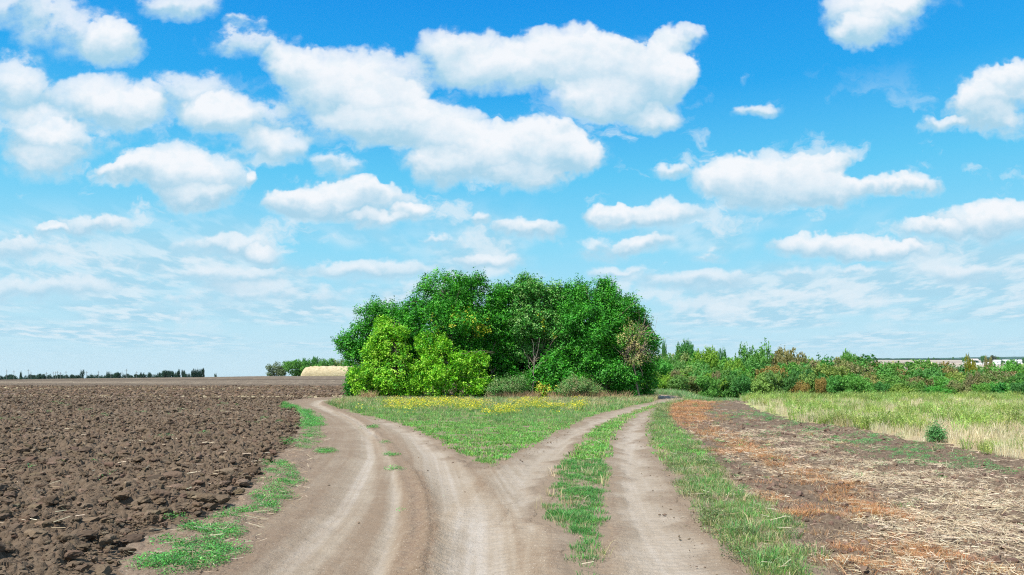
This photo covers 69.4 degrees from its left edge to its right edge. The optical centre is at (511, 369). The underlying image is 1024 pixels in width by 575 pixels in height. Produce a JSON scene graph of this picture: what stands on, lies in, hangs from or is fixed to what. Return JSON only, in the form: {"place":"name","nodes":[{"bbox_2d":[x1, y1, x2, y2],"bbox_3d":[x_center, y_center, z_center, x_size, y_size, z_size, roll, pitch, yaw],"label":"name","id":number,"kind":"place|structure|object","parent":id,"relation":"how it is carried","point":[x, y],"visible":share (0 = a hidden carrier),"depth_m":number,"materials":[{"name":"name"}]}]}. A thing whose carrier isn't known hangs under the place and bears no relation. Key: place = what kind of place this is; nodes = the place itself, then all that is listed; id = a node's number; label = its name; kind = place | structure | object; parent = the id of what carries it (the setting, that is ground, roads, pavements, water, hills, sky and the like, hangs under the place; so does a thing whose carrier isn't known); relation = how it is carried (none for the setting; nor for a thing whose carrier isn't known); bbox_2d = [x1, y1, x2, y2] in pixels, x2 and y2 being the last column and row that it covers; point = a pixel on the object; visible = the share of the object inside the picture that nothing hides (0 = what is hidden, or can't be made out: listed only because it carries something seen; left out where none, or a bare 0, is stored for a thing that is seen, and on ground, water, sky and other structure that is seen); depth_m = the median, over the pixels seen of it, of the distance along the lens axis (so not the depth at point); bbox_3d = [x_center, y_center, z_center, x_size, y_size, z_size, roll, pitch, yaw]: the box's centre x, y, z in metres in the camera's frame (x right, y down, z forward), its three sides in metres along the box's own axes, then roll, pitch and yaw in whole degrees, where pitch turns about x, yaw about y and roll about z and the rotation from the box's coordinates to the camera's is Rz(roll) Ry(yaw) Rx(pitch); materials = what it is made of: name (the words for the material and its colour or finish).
{"place":"outdoors","nodes":[
{"label":"outdoors","id":0,"kind":"place"},
{"bbox_2d":[0,395,294,527],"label":"straw","id":1,"kind":"object","parent":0,"point":[127,458],"visible":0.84,"depth_m":14.86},
{"bbox_2d":[0,395,313,574],"bbox_3d":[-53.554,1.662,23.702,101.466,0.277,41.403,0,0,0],"label":"ploughed field","id":2,"kind":"structure","parent":0,"point":[32,545],"depth_m":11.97,"materials":[{"name":"soil"}]},
{"bbox_2d":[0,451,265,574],"bbox_3d":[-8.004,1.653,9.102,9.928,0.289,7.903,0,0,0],"label":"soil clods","id":3,"kind":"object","parent":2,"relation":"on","point":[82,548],"visible":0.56,"depth_m":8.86,"materials":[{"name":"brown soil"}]},
{"bbox_2d":[0,440,270,553],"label":"soil clods","id":4,"kind":"object","parent":2,"relation":"on","point":[91,535],"visible":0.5,"depth_m":9.78,"materials":[{"name":"brown soil"}]},
{"bbox_2d":[0,376,452,397],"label":"field","id":5,"kind":"structure","parent":0,"point":[280,380],"depth_m":101.71,"materials":[{"name":"soil"}]},
{"bbox_2d":[0,385,463,396],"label":"soil clods","id":6,"kind":"object","parent":5,"relation":"on","point":[230,390],"visible":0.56,"depth_m":56.37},
{"bbox_2d":[117,393,748,574],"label":"dirt road","id":7,"kind":"structure","parent":0,"point":[483,524],"depth_m":8.72,"materials":[{"name":"beige soil"}]},
{"bbox_2d":[167,415,717,574],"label":"soil clods","id":8,"kind":"object","parent":7,"relation":"on","point":[200,571],"visible":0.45,"depth_m":8.86,"materials":[{"name":"brown soil"}]},
{"bbox_2d":[116,432,811,573],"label":"straw","id":9,"kind":"object","parent":7,"relation":"on","point":[699,493],"visible":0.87,"depth_m":8.32,"materials":[{"name":"beige plant"}]},
{"bbox_2d":[121,399,825,574],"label":"leafy weeds","id":10,"kind":"object","parent":7,"relation":"on","point":[312,421],"visible":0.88,"depth_m":8.29,"materials":[{"name":"green plant"}]},
{"bbox_2d":[0,0,1023,378],"label":"sky","id":11,"kind":"structure","parent":0,"point":[218,187],"materials":[{"name":"blue"}]},
{"bbox_2d":[329,396,716,460],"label":"grass","id":12,"kind":"structure","parent":0,"point":[498,439],"depth_m":19.57,"materials":[{"name":"green plant"}]},
{"bbox_2d":[322,393,833,574],"bbox_3d":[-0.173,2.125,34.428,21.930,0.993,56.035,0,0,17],"label":"turf ground","id":13,"kind":"structure","parent":0,"point":[605,530],"depth_m":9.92,"materials":[{"name":"green plant"}]},
{"bbox_2d":[341,363,374,396],"bbox_3d":[-8.465,0.627,42.748,2.671,2.675,1.966,0,0,0],"label":"dark bush","id":14,"kind":"object","parent":13,"relation":"on","point":[347,387],"visible":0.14,"depth_m":42.29,"materials":[{"name":"green plant"}]},
{"bbox_2d":[330,295,412,395],"bbox_3d":[-8.142,-1.359,44.984,5.257,6.646,3.346,0,0,-37],"label":"maple tree","id":15,"kind":"object","parent":13,"relation":"on","point":[350,343],"visible":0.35,"depth_m":44.40,"materials":[{"name":"green plant"}]},
{"bbox_2d":[341,314,428,396],"bbox_3d":[-7.022,-0.601,41.741,5.333,5.087,2.752,0,0,18],"label":"maple bush","id":16,"kind":"object","parent":13,"relation":"on","point":[383,374],"visible":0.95,"depth_m":41.40,"materials":[{"name":"green plant"}]},
{"bbox_2d":[390,267,493,395],"bbox_3d":[-4.137,-2.117,43.121,6.419,8.094,4.346,0,0,17],"label":"maple tree","id":17,"kind":"object","parent":13,"relation":"on","point":[451,306],"visible":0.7,"depth_m":42.67,"materials":[{"name":"green plant"}]},
{"bbox_2d":[403,326,494,397],"bbox_3d":[-3.408,-0.295,41.417,5.530,4.718,3.092,0,0,0],"label":"maple bush","id":18,"kind":"object","parent":13,"relation":"on","point":[455,368],"visible":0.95,"depth_m":41.09,"materials":[{"name":"green plant"}]},
{"bbox_2d":[425,285,485,394],"bbox_3d":[-3.477,-1.888,46.959,4.930,7.611,4.389,0,0,0],"label":"tree","id":19,"kind":"object","parent":13,"relation":"on","point":[456,325],"visible":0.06,"depth_m":45.81,"materials":[{"name":"green plant"}]},
{"bbox_2d":[357,389,634,398],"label":"dry weeds","id":20,"kind":"object","parent":13,"relation":"on","point":[527,393],"visible":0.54,"depth_m":40.75,"materials":[{"name":"green plant"}]},
{"bbox_2d":[467,279,531,377],"bbox_3d":[-0.745,-1.849,44.060,4.255,7.506,3.446,0,0,0],"label":"slender tree","id":21,"kind":"object","parent":13,"relation":"on","point":[495,307],"visible":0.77,"depth_m":43.31,"materials":[{"name":"green plant"}]},
{"bbox_2d":[353,395,647,416],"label":"yellow wildflowers","id":22,"kind":"object","parent":13,"relation":"on","point":[500,408],"visible":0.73,"depth_m":32.24,"materials":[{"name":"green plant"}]},
{"bbox_2d":[483,369,531,396],"bbox_3d":[-0.182,0.933,41.252,2.987,1.964,1.684,0,0,0],"label":"grey shrub","id":23,"kind":"object","parent":13,"relation":"on","point":[508,386],"visible":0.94,"depth_m":40.97,"materials":[{"name":"green plant"}]},
{"bbox_2d":[488,364,529,394],"bbox_3d":[-0.131,0.650,43.728,3.151,2.634,2.001,0,0,0],"label":"dark bush","id":24,"kind":"object","parent":13,"relation":"on","point":[514,371],"visible":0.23,"depth_m":43.53,"materials":[{"name":"green plant"}]},
{"bbox_2d":[487,329,537,375],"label":"tree","id":25,"kind":"object","parent":13,"relation":"on","point":[523,366],"visible":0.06,"depth_m":46.12,"materials":[{"name":"green plant"}]},
{"bbox_2d":[504,268,575,366],"bbox_3d":[1.733,-1.988,44.086,4.838,7.841,2.995,0,0,-16],"label":"poplar tree","id":26,"kind":"object","parent":13,"relation":"on","point":[535,303],"visible":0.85,"depth_m":43.38,"materials":[{"name":"green plant"}]},
{"bbox_2d":[520,346,584,397],"bbox_3d":[2.346,0.292,42.447,3.884,3.454,2.816,0,0,0],"label":"hazel bush","id":27,"kind":"object","parent":13,"relation":"on","point":[552,371],"visible":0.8,"depth_m":41.98,"materials":[{"name":"green plant"}]},
{"bbox_2d":[554,369,603,397],"bbox_3d":[3.710,0.954,41.008,2.784,1.919,1.528,0,0,0],"label":"grey shrub","id":28,"kind":"object","parent":13,"relation":"on","point":[569,386],"visible":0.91,"depth_m":40.77,"materials":[{"name":"green plant"}]},
{"bbox_2d":[554,273,648,386],"bbox_3d":[5.153,-1.906,43.485,5.504,7.697,4.072,0,0,-21],"label":"ash tree","id":29,"kind":"object","parent":13,"relation":"on","point":[608,304],"visible":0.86,"depth_m":42.88,"materials":[{"name":"green plant"}]},
{"bbox_2d":[579,346,643,397],"bbox_3d":[5.692,0.357,42.523,3.849,3.530,2.526,0,0,0],"label":"bush","id":30,"kind":"object","parent":13,"relation":"on","point":[613,376],"visible":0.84,"depth_m":42.16,"materials":[{"name":"green plant"}]},
{"bbox_2d":[611,316,665,395],"bbox_3d":[7.172,-0.755,42.206,2.953,5.229,2.035,0,0,-24],"label":"dead tree","id":31,"kind":"object","parent":13,"relation":"on","point":[629,348],"visible":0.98,"depth_m":42.08,"materials":[{"name":"plant"}]},
{"bbox_2d":[615,303,663,395],"bbox_3d":[7.260,-1.099,44.568,3.785,6.229,2.730,0,0,33],"label":"ash tree","id":32,"kind":"object","parent":13,"relation":"on","point":[648,370],"visible":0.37,"depth_m":43.98,"materials":[{"name":"green plant"}]},
{"bbox_2d":[472,458,822,574],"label":"grass","id":33,"kind":"structure","parent":13,"relation":"on","point":[572,515],"depth_m":8.75,"materials":[{"name":"green plant"}]},
{"bbox_2d":[667,373,689,390],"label":"shrub","id":34,"kind":"object","parent":13,"relation":"on","point":[674,383],"visible":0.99,"depth_m":57.45,"materials":[{"name":"green plant"}]},
{"bbox_2d":[694,375,721,397],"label":"shrub","id":35,"kind":"object","parent":13,"relation":"on","point":[707,386],"visible":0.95,"depth_m":56.95,"materials":[{"name":"green plant"}]},
{"bbox_2d":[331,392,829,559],"bbox_3d":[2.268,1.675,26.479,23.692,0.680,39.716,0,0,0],"label":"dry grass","id":36,"kind":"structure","parent":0,"point":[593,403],"depth_m":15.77,"materials":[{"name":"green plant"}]},
{"bbox_2d":[645,388,741,400],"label":"rough grass","id":37,"kind":"structure","parent":0,"point":[673,392],"depth_m":48.98,"materials":[{"name":"green plant"}]},
{"bbox_2d":[598,360,1005,383],"bbox_3d":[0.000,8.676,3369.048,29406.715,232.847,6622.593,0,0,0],"label":"ground","id":38,"kind":"structure","parent":0,"point":[956,362],"depth_m":2167.58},
{"bbox_2d":[265,361,286,375],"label":"tree","id":39,"kind":"object","parent":38,"relation":"on","point":[279,371],"visible":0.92,"depth_m":230.86,"materials":[{"name":"green plant"}]},
{"bbox_2d":[281,359,304,375],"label":"bush","id":40,"kind":"object","parent":38,"relation":"on","point":[294,365],"visible":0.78,"depth_m":224.16,"materials":[{"name":"green plant"}]},
{"bbox_2d":[301,366,354,375],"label":"straw rick","id":41,"kind":"object","parent":38,"relation":"on","point":[323,371],"visible":0.67,"depth_m":210.91,"materials":[{"name":"beige plant"}]},
{"bbox_2d":[654,357,673,377],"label":"shrub","id":42,"kind":"object","parent":38,"relation":"on","point":[666,366],"visible":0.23,"depth_m":71.02,"materials":[{"name":"green plant"}]},
{"bbox_2d":[663,351,679,366],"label":"round tree","id":43,"kind":"object","parent":38,"relation":"on","point":[669,359],"visible":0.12,"depth_m":83.19,"materials":[{"name":"green plant"}]},
{"bbox_2d":[651,350,692,367],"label":"shrub","id":44,"kind":"object","parent":38,"relation":"on","point":[685,357],"visible":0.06,"depth_m":87.05,"materials":[{"name":"green plant"}]},
{"bbox_2d":[675,339,693,355],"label":"round tree","id":45,"kind":"object","parent":38,"relation":"on","point":[686,346],"visible":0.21,"depth_m":91.60,"materials":[{"name":"green plant"}]},
{"bbox_2d":[667,359,710,375],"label":"shrub","id":46,"kind":"object","parent":38,"relation":"on","point":[698,363],"visible":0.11,"depth_m":71.47,"materials":[{"name":"green plant"}]},
{"bbox_2d":[679,365,704,375],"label":"shrub","id":47,"kind":"object","parent":38,"relation":"on","point":[687,370],"visible":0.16,"depth_m":65.15,"materials":[{"name":"green plant"}]},
{"bbox_2d":[685,375,702,394],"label":"shrub","id":48,"kind":"object","parent":38,"relation":"on","point":[695,388],"visible":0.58,"depth_m":59.89,"materials":[{"name":"green plant"}]},
{"bbox_2d":[681,364,714,391],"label":"shrub","id":49,"kind":"object","parent":38,"relation":"on","point":[697,370],"visible":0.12,"depth_m":62.79,"materials":[{"name":"green plant"}]},
{"bbox_2d":[693,345,719,369],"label":"bush","id":50,"kind":"object","parent":38,"relation":"on","point":[708,355],"visible":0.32,"depth_m":73.38,"materials":[{"name":"green plant"}]},
{"bbox_2d":[717,371,741,397],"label":"shrub","id":51,"kind":"object","parent":38,"relation":"on","point":[729,392],"visible":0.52,"depth_m":59.48,"materials":[{"name":"green plant"}]},
{"bbox_2d":[723,358,746,378],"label":"bush","id":52,"kind":"object","parent":38,"relation":"on","point":[736,364],"visible":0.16,"depth_m":65.61,"materials":[{"name":"green plant"}]},
{"bbox_2d":[730,372,754,396],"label":"bush","id":53,"kind":"object","parent":38,"relation":"on","point":[743,384],"visible":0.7,"depth_m":58.41,"materials":[{"name":"green plant"}]},
{"bbox_2d":[731,366,755,379],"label":"shrub","id":54,"kind":"object","parent":38,"relation":"on","point":[750,370],"visible":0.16,"depth_m":62.90,"materials":[{"name":"green plant"}]},
{"bbox_2d":[730,359,764,371],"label":"shrub","id":55,"kind":"object","parent":38,"relation":"on","point":[754,363],"visible":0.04,"depth_m":71.74,"materials":[{"name":"green plant"}]},
{"bbox_2d":[736,337,774,367],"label":"round tree","id":56,"kind":"object","parent":38,"relation":"on","point":[743,353],"visible":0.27,"depth_m":87.41,"materials":[{"name":"green plant"}]},
{"bbox_2d":[750,372,783,394],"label":"shrub","id":57,"kind":"object","parent":38,"relation":"on","point":[757,383],"visible":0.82,"depth_m":57.72,"materials":[{"name":"green plant"}]},
{"bbox_2d":[754,365,787,377],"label":"bush","id":58,"kind":"object","parent":38,"relation":"on","point":[775,369],"visible":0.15,"depth_m":61.26,"materials":[{"name":"brown plant"}]},
{"bbox_2d":[758,370,785,394],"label":"shrub","id":59,"kind":"object","parent":38,"relation":"on","point":[769,376],"visible":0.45,"depth_m":57.94,"materials":[{"name":"green plant"}]},
{"bbox_2d":[774,368,798,392],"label":"shrub","id":60,"kind":"object","parent":38,"relation":"on","point":[788,384],"visible":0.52,"depth_m":58.28,"materials":[{"name":"green plant"}]},
{"bbox_2d":[770,345,807,365],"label":"round tree","id":61,"kind":"object","parent":38,"relation":"on","point":[783,357],"visible":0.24,"depth_m":85.83,"materials":[{"name":"brown plant"}]},
{"bbox_2d":[776,362,804,385],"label":"shrub","id":62,"kind":"object","parent":38,"relation":"on","point":[797,369],"visible":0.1,"depth_m":61.99,"materials":[{"name":"green plant"}]},
{"bbox_2d":[798,371,820,394],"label":"shrub","id":63,"kind":"object","parent":38,"relation":"on","point":[811,383],"visible":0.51,"depth_m":59.59,"materials":[{"name":"green plant"}]},
{"bbox_2d":[814,376,827,394],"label":"bush","id":64,"kind":"object","parent":38,"relation":"on","point":[822,383],"visible":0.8,"depth_m":57.61,"materials":[{"name":"brown plant"}]},
{"bbox_2d":[812,362,851,378],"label":"shrub","id":65,"kind":"object","parent":38,"relation":"on","point":[826,370],"visible":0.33,"depth_m":63.04,"materials":[{"name":"green plant"}]},
{"bbox_2d":[820,375,844,394],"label":"shrub","id":66,"kind":"object","parent":38,"relation":"on","point":[834,385],"visible":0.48,"depth_m":58.75,"materials":[{"name":"green plant"}]},
{"bbox_2d":[831,357,855,371],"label":"shrub","id":67,"kind":"object","parent":38,"relation":"on","point":[835,361],"visible":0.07,"depth_m":75.25,"materials":[{"name":"green plant"}]},
{"bbox_2d":[840,348,857,363],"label":"bush","id":68,"kind":"object","parent":38,"relation":"on","point":[848,357],"visible":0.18,"depth_m":83.50,"materials":[{"name":"green plant"}]},
{"bbox_2d":[843,360,880,378],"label":"shrub","id":69,"kind":"object","parent":38,"relation":"on","point":[857,368],"visible":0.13,"depth_m":72.58,"materials":[{"name":"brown plant"}]},
{"bbox_2d":[856,354,878,366],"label":"shrub","id":70,"kind":"object","parent":38,"relation":"on","point":[868,358],"visible":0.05,"depth_m":94.21,"materials":[{"name":"green plant"}]},
{"bbox_2d":[853,361,898,381],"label":"shrub","id":71,"kind":"object","parent":38,"relation":"on","point":[882,371],"visible":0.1,"depth_m":73.42,"materials":[{"name":"green plant"}]},
{"bbox_2d":[872,381,894,392],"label":"shrub","id":72,"kind":"object","parent":38,"relation":"on","point":[881,386],"visible":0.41,"depth_m":59.77,"materials":[{"name":"green plant"}]},
{"bbox_2d":[877,374,910,387],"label":"shrub","id":73,"kind":"object","parent":38,"relation":"on","point":[892,382],"visible":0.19,"depth_m":64.65,"materials":[{"name":"green plant"}]},
{"bbox_2d":[888,383,919,394],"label":"shrub","id":74,"kind":"object","parent":38,"relation":"on","point":[897,388],"visible":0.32,"depth_m":58.34,"materials":[{"name":"green plant"}]},
{"bbox_2d":[899,378,925,393],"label":"shrub","id":75,"kind":"object","parent":38,"relation":"on","point":[914,386],"visible":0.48,"depth_m":58.23,"materials":[{"name":"green plant"}]},
{"bbox_2d":[886,357,940,371],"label":"shrub","id":76,"kind":"object","parent":38,"relation":"on","point":[923,364],"visible":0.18,"depth_m":87.75,"materials":[{"name":"green plant"}]},
{"bbox_2d":[905,376,938,386],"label":"shrub","id":77,"kind":"object","parent":38,"relation":"on","point":[914,378],"visible":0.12,"depth_m":62.52,"materials":[{"name":"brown plant"}]},
{"bbox_2d":[900,367,944,380],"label":"shrub","id":78,"kind":"object","parent":38,"relation":"on","point":[922,373],"visible":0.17,"depth_m":71.54,"materials":[{"name":"green plant"}]},
{"bbox_2d":[924,386,952,395],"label":"shrub","id":79,"kind":"object","parent":38,"relation":"on","point":[936,389],"visible":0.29,"depth_m":57.81,"materials":[{"name":"green plant"}]},
{"bbox_2d":[861,357,1023,359],"bbox_3d":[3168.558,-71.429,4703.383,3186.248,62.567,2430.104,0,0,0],"label":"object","id":80,"kind":"object","parent":38,"relation":"on","point":[1005,358],"visible":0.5,"depth_m":3530.17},
{"bbox_2d":[929,376,958,390],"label":"shrub","id":81,"kind":"object","parent":38,"relation":"on","point":[943,382],"visible":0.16,"depth_m":62.25,"materials":[{"name":"green plant"}]},
{"bbox_2d":[943,371,968,382],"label":"shrub","id":82,"kind":"object","parent":38,"relation":"on","point":[958,376],"visible":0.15,"depth_m":71.18,"materials":[{"name":"green plant"}]},
{"bbox_2d":[945,380,972,394],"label":"shrub","id":83,"kind":"object","parent":38,"relation":"on","point":[955,384],"visible":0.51,"depth_m":60.30,"materials":[{"name":"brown plant"}]},
{"bbox_2d":[946,354,976,377],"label":"bush","id":84,"kind":"object","parent":38,"relation":"on","point":[969,366],"visible":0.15,"depth_m":80.00,"materials":[{"name":"green plant"}]},
{"bbox_2d":[939,362,985,375],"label":"shrub","id":85,"kind":"object","parent":38,"relation":"on","point":[962,368],"visible":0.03,"depth_m":90.09,"materials":[{"name":"green plant"}]},
{"bbox_2d":[962,371,980,387],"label":"bush","id":86,"kind":"object","parent":38,"relation":"on","point":[971,376],"visible":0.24,"depth_m":63.81,"materials":[{"name":"brown plant"}]},
{"bbox_2d":[973,382,1008,394],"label":"shrub","id":87,"kind":"object","parent":38,"relation":"on","point":[1002,387],"visible":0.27,"depth_m":60.02,"materials":[{"name":"green plant"}]},
{"bbox_2d":[980,372,1014,387],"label":"shrub","id":88,"kind":"object","parent":38,"relation":"on","point":[993,378],"visible":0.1,"depth_m":65.48,"materials":[{"name":"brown plant"}]},
{"bbox_2d":[980,359,1023,374],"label":"shrub","id":89,"kind":"object","parent":38,"relation":"on","point":[1014,366],"visible":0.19,"depth_m":90.15,"materials":[{"name":"green plant"}]},
{"bbox_2d":[1004,373,1023,383],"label":"shrub","id":90,"kind":"object","parent":38,"relation":"on","point":[1016,379],"visible":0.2,"depth_m":64.63,"materials":[{"name":"green plant"}]},
{"bbox_2d":[1009,381,1023,393],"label":"shrub","id":91,"kind":"object","parent":38,"relation":"on","point":[1019,388],"visible":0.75,"depth_m":57.98,"materials":[{"name":"green plant"}]},
{"bbox_2d":[668,400,1023,574],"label":"stubble field","id":92,"kind":"structure","parent":0,"point":[736,405],"depth_m":11.30,"materials":[{"name":"soil"}]},
{"bbox_2d":[665,399,1023,574],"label":"orange weeds","id":93,"kind":"object","parent":92,"relation":"on","point":[675,409],"visible":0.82,"depth_m":9.49,"materials":[{"name":"brown plant"}]},
{"bbox_2d":[673,417,1023,574],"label":"soil clods","id":94,"kind":"object","parent":92,"relation":"on","point":[872,527],"visible":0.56,"depth_m":10.52,"materials":[{"name":"brown soil"}]},
{"bbox_2d":[678,400,1023,523],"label":"green seedlings","id":95,"kind":"object","parent":92,"relation":"on","point":[874,435],"visible":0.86,"depth_m":16.49,"materials":[{"name":"green plant"}]},
{"bbox_2d":[679,419,1023,574],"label":"cut stubble","id":96,"kind":"object","parent":92,"relation":"on","point":[1006,491],"visible":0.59,"depth_m":9.49,"materials":[{"name":"beige plant"}]},
{"bbox_2d":[683,398,1023,574],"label":"straw","id":97,"kind":"object","parent":92,"relation":"on","point":[972,523],"visible":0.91,"depth_m":8.90,"materials":[{"name":"beige plant"}]},
{"bbox_2d":[682,394,1023,458],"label":"meadow ground","id":98,"kind":"structure","parent":0,"point":[921,440],"depth_m":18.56,"materials":[{"name":"beige plant"}]},
{"bbox_2d":[790,380,810,393],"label":"bush","id":99,"kind":"object","parent":98,"relation":"on","point":[800,387],"visible":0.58,"depth_m":57.65,"materials":[{"name":"brown plant"}]},
{"bbox_2d":[838,374,876,395],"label":"shrub","id":100,"kind":"object","parent":98,"relation":"on","point":[859,384],"visible":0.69,"depth_m":57.42,"materials":[{"name":"green plant"}]},
{"bbox_2d":[738,390,1023,453],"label":"meadow weeds","id":101,"kind":"object","parent":98,"relation":"on","point":[967,416],"visible":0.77,"depth_m":27.25,"materials":[{"name":"green plant"}]},
{"bbox_2d":[922,416,949,442],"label":"dark weed","id":102,"kind":"object","parent":98,"relation":"on","point":[935,433],"visible":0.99,"depth_m":17.54,"materials":[{"name":"green plant"}]},
{"bbox_2d":[970,382,991,394],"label":"shrub","id":103,"kind":"object","parent":98,"relation":"on","point":[981,386],"visible":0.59,"depth_m":57.08,"materials":[{"name":"green plant"}]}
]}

